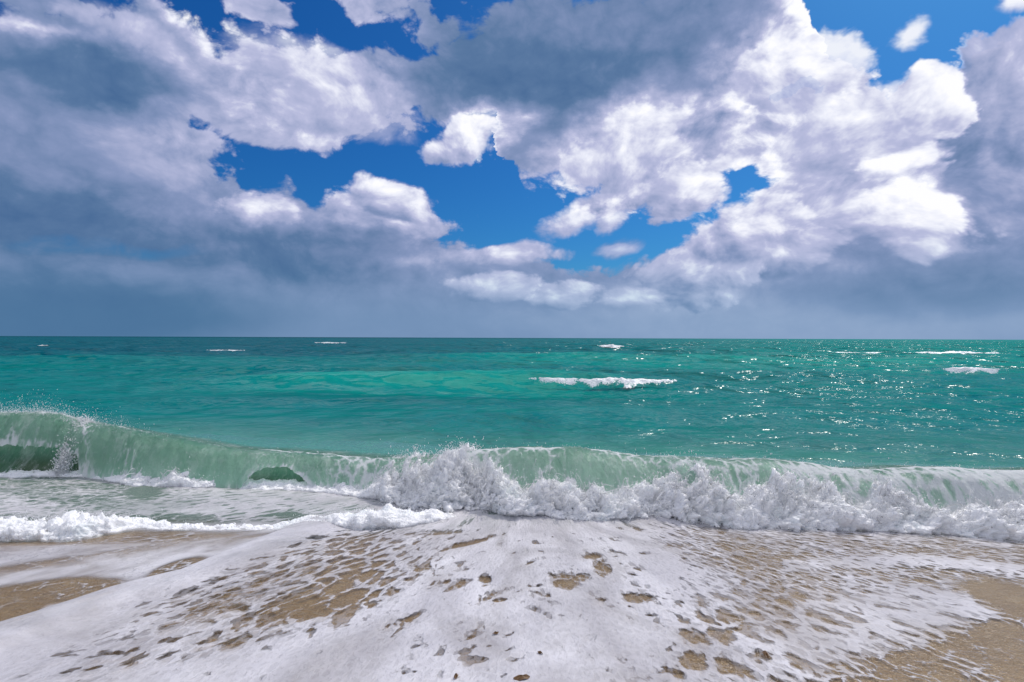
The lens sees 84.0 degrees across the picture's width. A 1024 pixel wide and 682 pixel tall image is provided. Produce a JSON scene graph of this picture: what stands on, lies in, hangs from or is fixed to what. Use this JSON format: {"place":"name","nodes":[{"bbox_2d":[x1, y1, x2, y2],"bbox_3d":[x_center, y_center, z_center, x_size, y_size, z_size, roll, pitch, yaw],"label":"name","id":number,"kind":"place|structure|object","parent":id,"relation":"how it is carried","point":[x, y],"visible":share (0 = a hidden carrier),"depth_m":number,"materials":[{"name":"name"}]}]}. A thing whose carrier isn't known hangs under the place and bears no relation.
{"place":"outdoors","nodes":[
{"label":"outdoors","id":0,"kind":"place"},
{"bbox_2d":[0,336,1023,465],"bbox_3d":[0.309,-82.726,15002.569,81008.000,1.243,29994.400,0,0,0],"label":"sea","id":1,"kind":"structure","parent":0,"point":[816,399],"depth_m":18.83,"materials":[{"name":"liquid"}]},
{"bbox_2d":[315,342,345,342],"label":"whitecap","id":2,"kind":"object","parent":1,"relation":"on","point":[330,342],"visible":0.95,"depth_m":140.14,"materials":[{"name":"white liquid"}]},
{"bbox_2d":[0,389,1023,543],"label":"breaking wave","id":3,"kind":"object","parent":1,"relation":"on","point":[730,492],"visible":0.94,"depth_m":5.97,"materials":[{"name":"liquid"}]},
{"bbox_2d":[529,377,676,388],"bbox_3d":[3.117,1.499,19.438,5.437,0.500,0.969,0,0,0],"label":"whitecap","id":4,"kind":"object","parent":1,"relation":"on","point":[593,382],"visible":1,"depth_m":19.65,"materials":[{"name":"white liquid"}]},
{"bbox_2d":[601,344,622,347],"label":"whitecap","id":5,"kind":"object","parent":1,"relation":"on","point":[614,346],"visible":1,"depth_m":72.94,"materials":[{"name":"white liquid"}]},
{"bbox_2d":[837,352,878,352],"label":"whitecap","id":6,"kind":"object","parent":1,"relation":"on","point":[858,352],"visible":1,"depth_m":58.04,"materials":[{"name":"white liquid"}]},
{"bbox_2d":[903,351,997,353],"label":"whitecap","id":7,"kind":"object","parent":1,"relation":"on","point":[963,352],"visible":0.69,"depth_m":62.03,"materials":[{"name":"white liquid"}]},
{"bbox_2d":[943,367,999,373],"bbox_3d":[24.315,1.629,29.802,4.217,0.511,0.962,0,0,0],"label":"whitecap","id":8,"kind":"object","parent":1,"relation":"on","point":[971,369],"visible":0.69,"depth_m":30.07,"materials":[{"name":"white liquid"}]},
{"bbox_2d":[0,520,1023,681],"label":"beach","id":9,"kind":"structure","parent":0,"point":[988,632],"depth_m":3.69,"materials":[{"name":"beige sand"}]},
{"bbox_2d":[0,492,458,542],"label":"foam wavelet","id":10,"kind":"object","parent":9,"relation":"on","point":[73,525],"visible":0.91,"depth_m":5.24,"materials":[{"name":"white liquid"}]},
{"bbox_2d":[0,475,1023,681],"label":"swash foam","id":11,"kind":"object","parent":9,"relation":"on","point":[586,636],"visible":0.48,"depth_m":3.51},
{"bbox_2d":[513,674,529,680],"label":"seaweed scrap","id":12,"kind":"object","parent":11,"relation":"on","point":[520,677],"visible":1,"depth_m":2.59,"materials":[{"name":"brown plant"}]},
{"bbox_2d":[762,650,769,658],"bbox_3d":[1.262,1.554,2.828,0.031,0.019,0.064,0,0,1],"label":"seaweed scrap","id":13,"kind":"object","parent":11,"relation":"on","point":[766,654],"visible":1,"depth_m":2.82,"materials":[{"name":"brown plant"}]},
{"bbox_2d":[0,0,1023,339],"label":"sky","id":14,"kind":"structure","parent":0,"point":[697,169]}
]}

